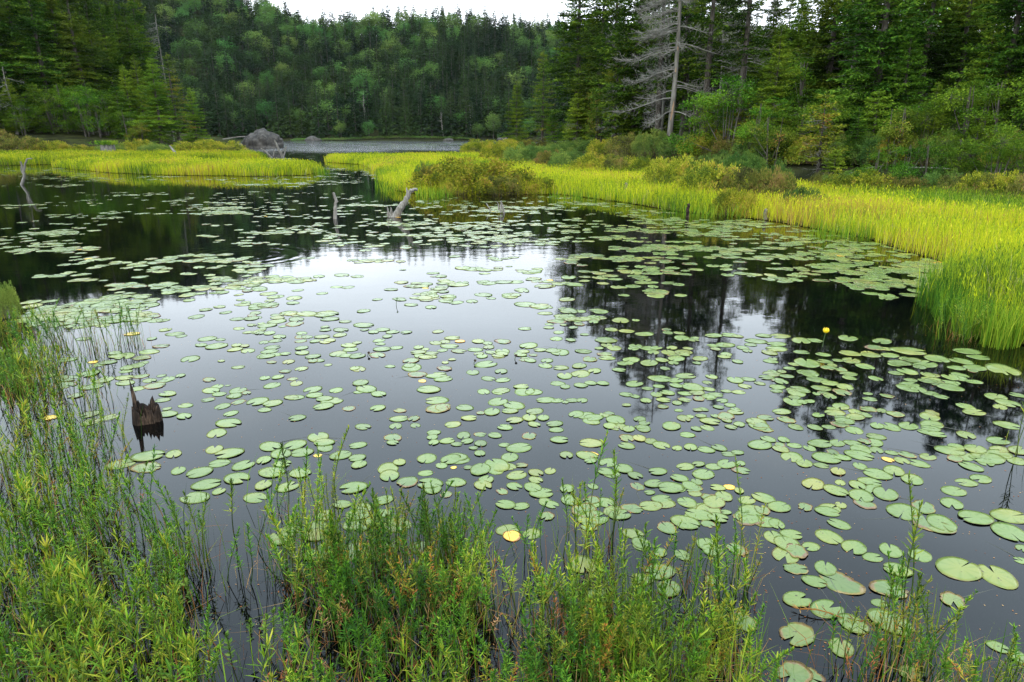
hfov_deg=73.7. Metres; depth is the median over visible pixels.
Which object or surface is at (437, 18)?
spruce tree
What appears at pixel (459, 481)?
lily pad
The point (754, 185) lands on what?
bog shrub
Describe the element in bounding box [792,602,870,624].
floating sprig
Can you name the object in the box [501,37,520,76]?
spruce tree
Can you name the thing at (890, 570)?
leafy stalk
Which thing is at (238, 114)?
broadleaf tree
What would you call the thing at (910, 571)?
lily pad
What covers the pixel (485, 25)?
spruce tree
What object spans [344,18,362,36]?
broadleaf tree
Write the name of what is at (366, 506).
leafy stalk
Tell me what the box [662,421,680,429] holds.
lily pad
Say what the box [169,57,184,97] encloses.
spruce tree
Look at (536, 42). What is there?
broadleaf tree
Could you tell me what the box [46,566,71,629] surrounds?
leafy stalk
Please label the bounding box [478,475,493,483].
lily pad
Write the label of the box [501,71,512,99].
spruce tree
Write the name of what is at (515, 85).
spruce tree
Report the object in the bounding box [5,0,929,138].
wooded hillside
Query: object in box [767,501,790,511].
lily pad
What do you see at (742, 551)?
lily pad
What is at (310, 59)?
spruce tree
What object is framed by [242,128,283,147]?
boulder
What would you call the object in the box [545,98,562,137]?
spruce tree
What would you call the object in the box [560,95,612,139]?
bush
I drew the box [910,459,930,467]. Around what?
lily pad
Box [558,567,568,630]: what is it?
leafy stalk
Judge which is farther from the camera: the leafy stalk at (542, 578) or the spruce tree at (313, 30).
the spruce tree at (313, 30)
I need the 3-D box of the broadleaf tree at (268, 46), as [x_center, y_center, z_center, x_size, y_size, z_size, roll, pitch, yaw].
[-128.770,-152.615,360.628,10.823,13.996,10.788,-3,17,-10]
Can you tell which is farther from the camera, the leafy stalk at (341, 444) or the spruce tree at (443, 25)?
the spruce tree at (443, 25)
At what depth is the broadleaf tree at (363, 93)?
314.45 m
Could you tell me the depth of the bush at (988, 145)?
17.79 m
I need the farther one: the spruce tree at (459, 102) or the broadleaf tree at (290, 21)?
the broadleaf tree at (290, 21)
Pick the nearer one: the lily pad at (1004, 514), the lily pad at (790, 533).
the lily pad at (790, 533)
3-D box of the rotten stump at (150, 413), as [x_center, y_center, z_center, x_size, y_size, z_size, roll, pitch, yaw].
[-2.332,0.399,4.340,0.190,0.342,0.164,0,17,0]
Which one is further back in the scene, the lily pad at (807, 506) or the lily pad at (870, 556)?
the lily pad at (807, 506)
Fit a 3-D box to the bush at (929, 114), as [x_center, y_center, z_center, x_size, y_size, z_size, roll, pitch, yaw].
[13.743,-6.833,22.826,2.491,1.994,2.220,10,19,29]
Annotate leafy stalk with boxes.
[10,475,38,559]
[12,498,43,590]
[13,548,28,624]
[16,549,28,633]
[16,592,52,663]
[17,634,53,678]
[18,511,41,589]
[28,627,58,681]
[28,647,86,681]
[28,657,44,681]
[33,562,66,628]
[35,567,48,646]
[38,559,68,639]
[42,629,81,679]
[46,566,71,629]
[49,591,76,656]
[51,639,79,681]
[52,550,85,627]
[61,555,95,640]
[61,620,83,681]
[61,625,95,681]
[69,562,110,646]
[70,543,105,625]
[75,507,97,582]
[78,631,115,680]
[79,520,111,594]
[81,587,107,655]
[81,604,107,678]
[81,639,136,681]
[92,582,106,639]
[118,604,152,678]
[125,562,142,614]
[133,562,163,625]
[143,520,163,591]
[150,471,186,541]
[157,570,180,641]
[157,633,189,681]
[163,485,184,560]
[166,598,188,667]
[182,627,199,679]
[183,490,200,565]
[196,493,209,567]
[224,478,237,546]
[245,628,275,681]
[264,505,308,595]
[267,534,305,619]
[279,441,292,523]
[280,597,296,667]
[284,621,309,680]
[288,535,313,612]
[290,545,303,628]
[297,482,306,530]
[299,495,312,560]
[309,583,340,663]
[319,499,337,556]
[319,512,334,583]
[320,522,332,573]
[323,507,343,574]
[325,509,340,596]
[329,425,348,524]
[329,510,346,554]
[332,478,344,557]
[340,511,354,578]
[350,536,382,619]
[355,536,364,608]
[359,498,374,573]
[362,498,393,566]
[364,544,377,623]
[365,504,378,586]
[366,536,387,598]
[366,641,381,681]
[369,487,380,549]
[369,579,383,633]
[381,541,400,598]
[382,514,397,579]
[384,488,394,558]
[387,544,406,621]
[388,638,418,678]
[390,485,400,555]
[397,553,423,632]
[397,556,417,624]
[398,559,413,625]
[399,489,422,564]
[410,489,423,561]
[410,537,420,637]
[420,483,431,551]
[423,512,435,549]
[423,557,437,619]
[427,547,436,629]
[429,480,448,559]
[429,500,449,559]
[432,565,451,629]
[434,559,449,629]
[445,650,464,681]
[446,491,460,576]
[453,560,473,632]
[458,484,485,557]
[461,552,474,609]
[463,543,475,645]
[467,558,489,636]
[467,637,497,681]
[476,507,497,575]
[479,642,490,681]
[494,550,516,615]
[498,655,517,681]
[508,662,518,681]
[518,601,538,655]
[524,638,543,680]
[526,648,542,681]
[528,550,553,622]
[529,540,543,626]
[533,541,549,626]
[535,619,550,681]
[536,566,548,639]
[536,619,586,681]
[538,554,559,625]
[538,600,547,673]
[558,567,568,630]
[559,600,577,674]
[560,478,571,556]
[561,661,573,681]
[564,546,584,647]
[566,566,583,644]
[567,551,581,635]
[568,580,579,659]
[569,485,580,564]
[571,481,585,566]
[571,493,600,551]
[573,605,586,669]
[574,544,598,620]
[578,591,600,649]
[579,560,609,595]
[583,545,600,627]
[583,596,599,630]
[583,621,598,681]
[584,592,595,646]
[585,567,603,638]
[587,600,597,640]
[587,642,600,681]
[588,429,608,535]
[588,527,612,614]
[589,573,597,648]
[591,621,619,677]
[592,542,606,571]
[594,544,605,598]
[596,599,623,669]
[598,623,607,647]
[599,621,620,681]
[601,574,621,610]
[603,568,625,637]
[606,544,619,621]
[607,447,621,538]
[607,477,620,553]
[612,575,652,650]
[614,597,631,670]
[614,599,626,664]
[615,573,627,631]
[619,529,630,603]
[620,605,643,670]
[620,610,629,681]
[627,602,642,675]
[629,561,642,602]
[629,570,649,652]
[632,584,643,650]
[632,605,648,669]
[632,625,655,681]
[634,528,655,591]
[635,521,651,580]
[636,591,647,658]
[640,601,652,627]
[641,601,651,670]
[642,634,669,681]
[645,537,661,613]
[646,591,662,670]
[647,519,681,599]
[652,578,670,659]
[652,656,666,681]
[653,575,689,651]
[655,556,672,651]
[661,634,671,681]
[664,616,695,661]
[667,577,711,644]
[668,628,693,673]
[672,621,683,681]
[680,623,713,681]
[686,636,715,681]
[691,624,703,676]
[692,597,729,680]
[694,590,709,655]
[701,626,715,660]
[702,521,720,603]
[703,606,717,666]
[705,600,722,664]
[706,598,725,673]
[708,571,723,672]
[710,513,726,605]
[710,564,729,607]
[713,564,755,635]
[714,608,734,665]
[720,583,741,657]
[721,600,741,662]
[726,591,741,672]
[728,591,757,643]
[734,455,746,572]
[747,502,766,589]
[752,646,794,681]
[841,605,860,674]
[871,592,889,666]
[879,571,898,655]
[881,559,905,651]
[881,575,932,657]
[883,550,903,671]
[886,602,902,679]
[894,551,910,628]
[898,499,924,638]
[905,470,924,629]
[906,572,923,641]
[911,599,926,679]
[912,624,930,677]
[915,572,936,674]
[939,605,963,681]
[947,637,972,681]
[947,657,968,681]
[963,641,976,681]
[999,633,1017,681]
[1015,417,1023,455]
[1017,395,1023,454]
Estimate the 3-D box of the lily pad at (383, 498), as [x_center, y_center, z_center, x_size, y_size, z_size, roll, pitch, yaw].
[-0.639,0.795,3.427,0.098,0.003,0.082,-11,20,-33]
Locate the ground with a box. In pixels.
[0,0,1022,185]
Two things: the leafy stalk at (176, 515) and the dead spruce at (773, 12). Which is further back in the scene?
the dead spruce at (773, 12)
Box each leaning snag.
[260,148,274,156]
[387,188,417,216]
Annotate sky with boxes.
[243,0,1020,31]
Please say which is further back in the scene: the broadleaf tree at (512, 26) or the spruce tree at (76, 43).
the broadleaf tree at (512, 26)
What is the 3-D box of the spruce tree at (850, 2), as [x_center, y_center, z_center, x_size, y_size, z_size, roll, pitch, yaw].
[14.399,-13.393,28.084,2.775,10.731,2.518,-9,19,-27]
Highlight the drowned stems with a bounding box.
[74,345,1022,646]
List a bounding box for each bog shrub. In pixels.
[0,128,19,144]
[0,135,52,151]
[0,280,23,318]
[0,316,6,338]
[0,353,36,383]
[24,139,72,151]
[45,144,99,150]
[93,144,134,150]
[121,138,156,150]
[136,142,180,151]
[173,139,218,151]
[191,139,246,150]
[217,146,239,151]
[403,155,535,195]
[414,160,432,172]
[415,162,442,184]
[432,174,474,194]
[459,139,495,153]
[477,139,522,159]
[481,174,529,195]
[487,138,534,152]
[502,142,549,163]
[511,176,558,195]
[516,137,548,151]
[531,149,560,165]
[536,140,570,156]
[544,148,588,169]
[560,137,603,156]
[568,151,626,171]
[586,137,622,158]
[600,153,636,171]
[603,132,652,157]
[620,155,655,173]
[630,127,672,157]
[640,153,699,187]
[645,158,676,173]
[654,132,701,158]
[670,158,746,198]
[676,132,729,159]
[679,149,739,175]
[700,135,742,158]
[707,187,760,217]
[709,165,763,197]
[715,149,767,178]
[726,132,777,159]
[744,164,798,200]
[745,130,791,163]
[767,157,796,192]
[778,185,831,205]
[782,135,824,164]
[798,130,846,163]
[807,171,835,187]
[820,168,901,195]
[821,170,858,186]
[823,133,868,164]
[844,131,903,165]
[867,174,934,195]
[873,129,919,164]
[900,133,947,166]
[911,166,964,192]
[914,128,974,165]
[933,171,1001,196]
[940,132,987,164]
[954,169,1023,198]
[975,133,1019,167]
[981,128,1023,168]
[996,173,1023,200]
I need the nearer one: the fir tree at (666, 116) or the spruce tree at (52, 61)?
the fir tree at (666, 116)
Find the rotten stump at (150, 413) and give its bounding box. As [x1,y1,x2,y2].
[129,380,162,425]
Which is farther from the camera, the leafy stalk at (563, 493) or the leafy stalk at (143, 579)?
the leafy stalk at (563, 493)
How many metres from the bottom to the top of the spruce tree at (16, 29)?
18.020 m
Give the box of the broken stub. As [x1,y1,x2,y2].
[497,200,504,212]
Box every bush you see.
[0,99,50,134]
[17,88,84,133]
[47,83,93,133]
[48,84,109,136]
[75,90,127,135]
[81,103,122,137]
[111,110,145,139]
[124,121,153,141]
[557,117,572,139]
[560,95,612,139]
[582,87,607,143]
[664,72,780,155]
[674,100,718,138]
[676,94,738,156]
[706,95,747,135]
[715,76,788,130]
[729,94,794,156]
[729,118,800,165]
[747,87,787,128]
[761,103,823,155]
[768,51,858,133]
[783,95,855,152]
[813,93,855,135]
[846,144,904,180]
[861,106,925,169]
[874,102,942,138]
[881,105,955,158]
[887,138,945,181]
[905,141,972,187]
[913,84,993,136]
[921,131,989,176]
[925,82,1017,162]
[935,123,1023,190]
[949,89,1018,140]
[954,75,1023,169]
[956,72,1023,161]
[958,73,1023,131]
[965,148,1008,176]
[990,136,1023,177]
[994,137,1023,181]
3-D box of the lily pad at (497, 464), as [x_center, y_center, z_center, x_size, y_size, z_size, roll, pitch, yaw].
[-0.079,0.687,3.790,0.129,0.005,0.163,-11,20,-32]
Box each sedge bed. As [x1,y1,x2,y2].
[0,148,268,165]
[51,154,325,175]
[323,150,1023,344]
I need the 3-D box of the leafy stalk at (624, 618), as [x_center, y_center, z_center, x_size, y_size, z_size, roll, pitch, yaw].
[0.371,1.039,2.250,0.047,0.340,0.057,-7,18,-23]
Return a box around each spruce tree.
[0,0,33,126]
[0,0,63,127]
[0,0,79,129]
[0,2,43,117]
[0,22,29,120]
[16,0,56,125]
[18,0,103,131]
[30,0,61,126]
[48,0,93,129]
[48,0,112,134]
[64,0,140,134]
[73,0,97,68]
[81,0,111,127]
[90,0,136,127]
[94,0,142,122]
[96,3,126,127]
[107,1,152,127]
[112,1,159,111]
[119,0,182,135]
[126,0,169,139]
[159,53,200,143]
[164,36,173,64]
[164,96,184,132]
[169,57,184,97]
[179,97,190,131]
[180,93,202,134]
[197,84,216,132]
[199,0,207,20]
[205,77,232,136]
[208,28,219,63]
[210,77,228,116]
[219,90,233,126]
[219,98,234,137]
[223,0,235,30]
[225,74,235,105]
[230,86,251,139]
[235,80,252,119]
[245,0,254,16]
[246,101,262,135]
[252,0,262,28]
[254,82,270,123]
[255,49,271,82]
[265,88,289,137]
[275,99,286,133]
[294,7,307,41]
[294,109,310,138]
[297,92,307,124]
[302,85,319,126]
[305,94,320,135]
[306,53,316,87]
[307,87,330,137]
[310,23,317,55]
[316,30,323,58]
[325,14,330,32]
[325,92,332,123]
[328,60,339,94]
[328,86,348,137]
[333,40,344,70]
[339,74,352,119]
[342,92,368,137]
[346,55,359,99]
[348,109,357,135]
[350,15,361,48]
[350,26,357,53]
[355,97,364,130]
[357,35,365,58]
[362,107,374,133]
[364,19,374,46]
[369,86,376,107]
[369,95,379,130]
[370,70,379,103]
[371,25,380,53]
[373,43,385,78]
[374,88,390,130]
[376,94,398,138]
[379,11,387,38]
[381,89,404,135]
[383,54,391,90]
[386,84,396,123]
[393,1,401,29]
[400,23,408,49]
[407,10,417,41]
[409,83,416,114]
[410,82,425,127]
[411,82,433,133]
[412,91,430,136]
[416,38,427,66]
[417,81,442,138]
[427,50,436,86]
[431,4,438,34]
[432,4,442,35]
[432,92,448,134]
[433,75,438,96]
[438,7,449,44]
[440,89,464,138]
[455,97,465,132]
[456,87,478,138]
[458,63,470,100]
[465,5,481,36]
[466,24,474,46]
[468,74,480,120]
[468,105,480,135]
[470,36,480,73]
[470,56,482,92]
[475,90,487,134]
[476,82,499,136]
[479,4,489,39]
[479,19,491,50]
[481,12,489,39]
[486,16,491,45]
[486,92,497,132]
[490,85,526,139]
[491,23,500,52]
[495,59,507,87]
[497,73,504,96]
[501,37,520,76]
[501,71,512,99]
[508,54,516,81]
[512,77,521,95]
[517,87,529,123]
[517,99,526,130]
[520,20,528,54]
[524,51,557,140]
[526,111,536,135]
[527,68,536,101]
[535,21,540,44]
[535,50,544,84]
[536,21,549,57]
[536,99,551,137]
[539,0,607,138]
[539,94,559,134]
[545,9,550,29]
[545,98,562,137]
[546,83,558,107]
[552,25,561,47]
[556,93,567,128]
[557,0,634,140]
[572,35,598,139]
[579,0,646,137]
[588,0,695,138]
[600,44,629,137]
[602,0,692,129]
[629,0,700,131]
[646,0,726,135]
[650,9,693,135]
[664,0,739,136]
[672,0,748,137]
[690,0,746,137]
[709,0,775,139]
[709,2,761,129]
[714,0,754,126]
[714,89,763,138]
[744,0,792,129]
[746,0,811,112]
[747,0,782,117]
[747,24,763,118]
[760,0,820,132]
[774,0,818,132]
[774,0,892,132]
[790,90,852,177]
[791,0,838,132]
[793,5,842,133]
[804,0,950,137]
[805,1,888,118]
[820,0,880,130]
[846,2,937,103]
[871,0,949,116]
[890,0,980,134]
[908,0,981,128]
[921,0,1005,128]
[924,0,1021,133]
[939,0,1023,132]
[946,0,1023,119]
[1002,40,1023,132]
[1008,87,1023,130]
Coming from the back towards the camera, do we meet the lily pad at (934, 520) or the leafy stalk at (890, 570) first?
the lily pad at (934, 520)
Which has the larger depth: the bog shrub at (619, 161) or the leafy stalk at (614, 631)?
the bog shrub at (619, 161)
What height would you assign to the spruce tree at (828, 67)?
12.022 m
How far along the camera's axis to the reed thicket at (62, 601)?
2.39 m
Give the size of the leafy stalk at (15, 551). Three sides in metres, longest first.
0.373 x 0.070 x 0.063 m
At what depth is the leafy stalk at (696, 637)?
2.12 m
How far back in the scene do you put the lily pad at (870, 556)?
2.96 m
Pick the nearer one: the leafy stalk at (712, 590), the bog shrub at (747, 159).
the leafy stalk at (712, 590)
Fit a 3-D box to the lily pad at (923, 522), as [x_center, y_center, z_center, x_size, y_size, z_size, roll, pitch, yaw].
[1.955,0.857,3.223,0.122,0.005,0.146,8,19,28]
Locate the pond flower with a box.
[822,327,828,346]
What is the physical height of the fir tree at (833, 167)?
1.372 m
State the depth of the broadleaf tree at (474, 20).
401.88 m
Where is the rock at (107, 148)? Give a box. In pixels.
[100,144,115,151]
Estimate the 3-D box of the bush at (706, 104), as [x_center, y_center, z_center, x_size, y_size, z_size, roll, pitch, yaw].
[9.305,-9.612,29.644,5.060,3.713,4.510,5,18,18]
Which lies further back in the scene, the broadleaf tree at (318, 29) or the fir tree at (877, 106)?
the broadleaf tree at (318, 29)
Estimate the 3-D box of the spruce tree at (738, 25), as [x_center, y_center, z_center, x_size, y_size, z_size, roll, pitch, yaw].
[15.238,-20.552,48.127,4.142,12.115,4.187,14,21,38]
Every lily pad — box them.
[53,381,76,387]
[81,383,103,389]
[106,458,135,468]
[130,450,164,460]
[130,462,160,472]
[143,382,165,388]
[165,449,181,457]
[179,491,209,503]
[186,466,212,477]
[190,478,220,489]
[205,445,222,453]
[206,428,226,437]
[209,459,230,466]
[215,418,241,426]
[215,448,244,457]
[223,472,249,483]
[231,460,254,469]
[243,492,266,502]
[246,397,268,404]
[255,480,271,489]
[258,467,284,476]
[259,441,280,450]
[263,399,282,406]
[269,532,286,544]
[270,448,291,457]
[278,481,299,491]
[283,440,306,449]
[289,468,311,476]
[291,448,313,456]
[303,386,321,392]
[306,528,328,540]
[307,432,328,441]
[309,521,327,530]
[313,402,333,408]
[314,438,334,445]
[316,311,338,315]
[317,444,332,451]
[318,510,332,519]
[320,397,342,403]
[329,450,351,458]
[332,500,350,507]
[339,481,367,492]
[342,520,357,529]
[342,542,374,561]
[347,509,369,519]
[349,442,366,447]
[353,503,371,510]
[356,385,376,392]
[374,495,393,503]
[378,462,398,472]
[380,469,399,480]
[380,509,389,516]
[384,433,401,440]
[384,517,411,531]
[396,476,417,487]
[402,363,421,371]
[409,541,429,552]
[417,385,440,392]
[417,453,436,462]
[417,478,442,487]
[424,484,441,493]
[425,372,446,377]
[425,404,448,412]
[426,396,448,403]
[435,403,450,409]
[440,454,460,463]
[446,477,466,486]
[448,453,467,459]
[454,457,470,463]
[470,463,490,474]
[474,360,496,367]
[474,480,491,489]
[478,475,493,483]
[484,407,499,414]
[485,458,509,470]
[488,397,507,405]
[489,468,503,474]
[495,500,515,508]
[495,524,518,534]
[501,453,518,461]
[503,401,524,408]
[503,530,520,541]
[506,443,531,452]
[506,470,526,479]
[506,482,522,489]
[514,302,535,306]
[514,502,529,509]
[515,388,534,395]
[522,528,539,538]
[524,482,541,491]
[529,488,552,497]
[536,397,554,402]
[539,498,550,504]
[541,511,554,519]
[544,500,558,507]
[550,436,567,442]
[551,349,568,354]
[561,495,578,504]
[568,410,583,416]
[571,370,589,376]
[571,555,594,572]
[572,503,596,516]
[576,451,597,458]
[577,412,595,418]
[578,510,607,524]
[579,438,603,446]
[580,523,597,529]
[582,417,599,423]
[583,496,599,503]
[584,414,603,420]
[598,467,612,474]
[599,458,616,466]
[599,497,615,506]
[603,470,620,477]
[603,505,620,514]
[606,415,624,423]
[608,421,625,429]
[608,509,630,518]
[615,463,632,472]
[619,434,634,441]
[621,504,642,512]
[622,528,644,537]
[630,482,643,489]
[631,573,652,583]
[632,536,650,547]
[639,501,662,510]
[644,479,660,486]
[646,563,675,579]
[647,375,671,381]
[649,467,666,474]
[651,494,671,501]
[652,441,670,448]
[653,499,675,507]
[655,547,666,556]
[657,521,676,533]
[658,481,683,492]
[658,580,680,596]
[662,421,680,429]
[670,474,688,480]
[670,515,700,528]
[675,549,689,559]
[676,463,694,469]
[677,496,696,507]
[682,383,704,390]
[682,481,698,489]
[685,485,702,491]
[685,508,713,519]
[686,653,724,671]
[692,469,714,478]
[695,503,721,512]
[696,537,712,549]
[699,417,720,423]
[701,493,722,500]
[701,520,715,527]
[702,544,721,554]
[703,495,725,507]
[707,512,728,521]
[715,491,732,500]
[717,412,734,419]
[717,459,735,467]
[726,543,747,555]
[729,611,757,630]
[731,466,749,473]
[733,512,764,525]
[735,510,758,523]
[738,496,755,503]
[738,504,760,515]
[745,417,766,424]
[748,423,766,429]
[748,440,771,448]
[751,492,775,502]
[751,515,778,526]
[753,422,768,427]
[754,505,769,514]
[763,530,784,543]
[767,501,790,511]
[768,518,784,528]
[772,408,790,413]
[772,445,789,451]
[772,546,798,562]
[774,536,799,550]
[776,660,812,681]
[777,416,795,422]
[779,529,801,538]
[779,622,814,646]
[780,451,802,461]
[782,591,811,606]
[783,397,801,405]
[783,563,808,574]
[785,667,825,681]
[786,543,807,557]
[787,389,805,396]
[794,358,820,367]
[796,459,812,466]
[798,502,812,510]
[800,370,818,376]
[801,477,824,489]
[801,575,826,586]
[802,542,819,550]
[807,439,832,447]
[810,599,843,617]
[811,452,840,462]
[814,506,839,516]
[814,560,836,575]
[815,529,843,543]
[818,503,840,513]
[819,571,865,594]
[823,484,848,495]
[824,409,845,415]
[827,518,850,529]
[829,637,854,657]
[830,421,848,426]
[830,467,845,474]
[834,417,854,423]
[837,613,869,633]
[841,540,866,553]
[843,450,873,459]
[846,413,864,419]
[848,488,873,501]
[849,480,866,488]
[850,444,871,453]
[853,498,876,508]
[857,477,881,485]
[862,552,882,561]
[863,468,892,478]
[865,438,883,445]
[865,484,884,494]
[867,608,914,635]
[869,580,908,597]
[870,599,886,606]
[872,486,898,500]
[879,542,902,557]
[883,422,900,430]
[883,465,904,475]
[883,562,912,575]
[886,503,920,520]
[889,347,926,354]
[896,384,917,391]
[898,422,918,429]
[898,665,922,678]
[901,473,923,484]
[908,548,931,561]
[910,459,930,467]
[911,360,937,367]
[911,500,935,513]
[913,515,932,530]
[919,412,940,420]
[919,453,936,459]
[920,420,943,428]
[923,354,950,362]
[926,513,957,530]
[926,522,956,533]
[934,445,965,454]
[935,556,982,580]
[936,383,964,390]
[940,486,966,495]
[940,497,963,508]
[940,591,965,606]
[953,348,981,353]
[954,478,977,486]
[955,453,974,460]
[956,430,975,438]
[958,461,983,471]
[958,510,994,524]
[962,409,985,415]
[963,444,986,452]
[968,452,1005,463]
[969,474,991,482]
[978,564,1018,588]
[984,393,1007,399]
[985,363,1020,374]
[985,449,1012,458]
[986,436,1009,443]
[986,640,1008,652]
[989,446,1009,452]
[989,508,1023,523]
[990,522,1023,541]
[993,421,1019,429]
[994,398,1020,406]
[1006,457,1023,464]
[1007,445,1023,454]
[1008,651,1023,662]
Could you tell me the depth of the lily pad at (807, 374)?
5.23 m
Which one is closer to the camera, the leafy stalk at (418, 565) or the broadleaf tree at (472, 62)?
the leafy stalk at (418, 565)
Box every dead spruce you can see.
[0,67,23,134]
[145,15,176,140]
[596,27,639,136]
[602,0,737,135]
[635,0,704,130]
[700,4,743,126]
[717,0,781,78]
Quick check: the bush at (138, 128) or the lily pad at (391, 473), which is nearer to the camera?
the lily pad at (391, 473)
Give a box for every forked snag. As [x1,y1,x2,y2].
[20,158,31,184]
[274,140,286,156]
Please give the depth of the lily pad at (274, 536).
3.10 m
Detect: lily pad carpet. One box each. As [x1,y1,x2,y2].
[0,151,1023,584]
[0,158,944,507]
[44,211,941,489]
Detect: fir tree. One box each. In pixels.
[0,77,36,134]
[22,82,59,132]
[101,84,136,138]
[114,64,151,138]
[123,54,166,140]
[127,57,188,143]
[180,88,213,144]
[498,80,532,140]
[545,113,559,142]
[559,91,593,143]
[597,108,619,140]
[611,54,652,141]
[652,111,673,135]
[673,103,688,136]
[736,23,805,135]
[787,87,822,137]
[821,149,847,177]
[837,106,872,166]
[839,82,880,135]
[856,16,939,138]
[857,89,893,141]
[915,82,950,137]
[926,70,957,131]
[936,21,1015,131]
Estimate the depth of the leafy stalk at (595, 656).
2.10 m
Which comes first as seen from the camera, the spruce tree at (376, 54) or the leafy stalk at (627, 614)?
the leafy stalk at (627, 614)
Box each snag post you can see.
[333,192,337,218]
[686,203,689,216]
[763,208,766,219]
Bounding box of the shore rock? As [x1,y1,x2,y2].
[304,136,321,140]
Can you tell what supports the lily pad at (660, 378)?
on the water
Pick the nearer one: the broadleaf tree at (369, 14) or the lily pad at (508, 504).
the lily pad at (508, 504)
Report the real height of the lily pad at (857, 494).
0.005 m
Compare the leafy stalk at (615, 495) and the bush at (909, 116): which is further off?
the bush at (909, 116)
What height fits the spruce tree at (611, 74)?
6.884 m
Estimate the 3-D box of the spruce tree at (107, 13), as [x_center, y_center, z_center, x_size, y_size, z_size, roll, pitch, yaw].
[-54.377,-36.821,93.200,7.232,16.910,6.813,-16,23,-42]
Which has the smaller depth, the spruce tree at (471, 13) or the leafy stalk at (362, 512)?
the leafy stalk at (362, 512)
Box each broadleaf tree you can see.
[152,25,174,38]
[155,3,175,23]
[163,0,181,7]
[168,37,189,59]
[169,57,187,72]
[172,7,190,32]
[175,0,196,8]
[178,1,192,14]
[180,18,210,39]
[180,74,200,90]
[181,57,201,75]
[185,0,204,13]
[185,37,204,57]
[188,88,209,109]
[208,0,234,14]
[209,11,226,28]
[211,51,236,82]
[216,36,237,64]
[220,11,244,40]
[220,94,235,118]
[229,108,248,123]
[233,7,252,17]
[234,81,255,101]
[235,0,248,17]
[236,68,256,84]
[240,30,271,52]
[243,50,262,73]
[249,11,272,28]
[249,99,285,128]
[250,0,273,12]
[253,2,278,15]
[256,4,274,21]
[258,39,277,65]
[258,70,275,91]
[264,4,288,24]
[264,11,284,27]
[269,25,289,45]
[274,61,290,78]
[276,45,293,63]
[279,34,300,49]
[280,24,297,42]
[283,15,301,36]
[286,108,306,128]
[288,12,309,25]
[288,24,310,44]
[303,35,324,61]
[305,22,322,42]
[309,99,341,129]
[310,17,328,27]
[310,79,322,92]
[313,66,330,89]
[317,82,341,102]
[320,32,336,46]
[324,58,347,77]
[325,28,344,42]
[326,20,351,37]
[332,103,355,123]
[333,38,352,59]
[333,121,346,136]
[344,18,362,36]
[344,55,363,72]
[345,73,378,98]
[350,25,367,49]
[352,66,373,89]
[354,48,381,68]
[354,90,372,109]
[357,16,381,35]
[361,25,383,37]
[361,120,377,134]
[364,10,380,26]
[367,11,386,28]
[372,61,384,78]
[378,32,391,46]
[379,35,403,52]
[379,86,400,103]
[381,27,395,36]
[383,29,404,40]
[392,10,413,29]
[395,20,413,37]
[396,47,414,62]
[397,57,419,86]
[401,18,418,30]
[405,33,419,45]
[405,67,429,82]
[409,34,426,49]
[410,9,428,24]
[415,15,427,31]
[417,15,433,28]
[419,38,438,56]
[420,26,438,48]
[421,61,441,88]
[423,23,435,35]
[424,95,445,116]
[425,18,438,32]
[438,13,465,33]
[445,11,458,26]
[445,26,463,38]
[451,110,467,126]
[465,55,487,76]
[468,11,483,33]
[470,122,483,138]
[474,57,495,74]
[485,94,500,112]
[485,112,501,138]
[488,51,505,68]
[494,114,506,128]
[501,21,523,40]
[504,68,529,89]
[509,28,526,40]
[514,35,533,52]
[517,65,531,84]
[519,117,533,137]
[522,97,547,130]
[528,36,548,53]
[530,20,544,28]
[531,46,547,64]
[537,30,555,45]
[539,34,560,52]
[542,47,561,61]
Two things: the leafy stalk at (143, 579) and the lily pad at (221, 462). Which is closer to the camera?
the leafy stalk at (143, 579)
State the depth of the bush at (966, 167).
18.49 m
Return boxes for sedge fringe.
[313,164,1023,349]
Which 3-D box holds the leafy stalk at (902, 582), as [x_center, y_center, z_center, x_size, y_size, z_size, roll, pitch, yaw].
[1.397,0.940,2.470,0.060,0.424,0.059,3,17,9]
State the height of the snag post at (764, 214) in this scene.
0.281 m
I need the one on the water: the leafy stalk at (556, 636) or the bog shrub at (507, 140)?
the leafy stalk at (556, 636)
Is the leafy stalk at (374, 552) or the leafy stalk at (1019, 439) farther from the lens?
the leafy stalk at (1019, 439)
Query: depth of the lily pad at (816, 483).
3.58 m
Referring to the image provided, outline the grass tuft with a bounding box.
[85,139,122,144]
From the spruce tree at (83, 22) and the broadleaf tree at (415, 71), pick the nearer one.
the spruce tree at (83, 22)
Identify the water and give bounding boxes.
[0,140,1023,681]
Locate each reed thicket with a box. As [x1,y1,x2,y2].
[0,292,1023,681]
[0,335,757,681]
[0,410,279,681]
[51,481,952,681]
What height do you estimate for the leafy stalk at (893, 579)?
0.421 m
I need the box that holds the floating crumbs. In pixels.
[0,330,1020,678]
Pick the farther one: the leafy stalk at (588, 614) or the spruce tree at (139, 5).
the spruce tree at (139, 5)
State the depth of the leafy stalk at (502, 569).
2.50 m

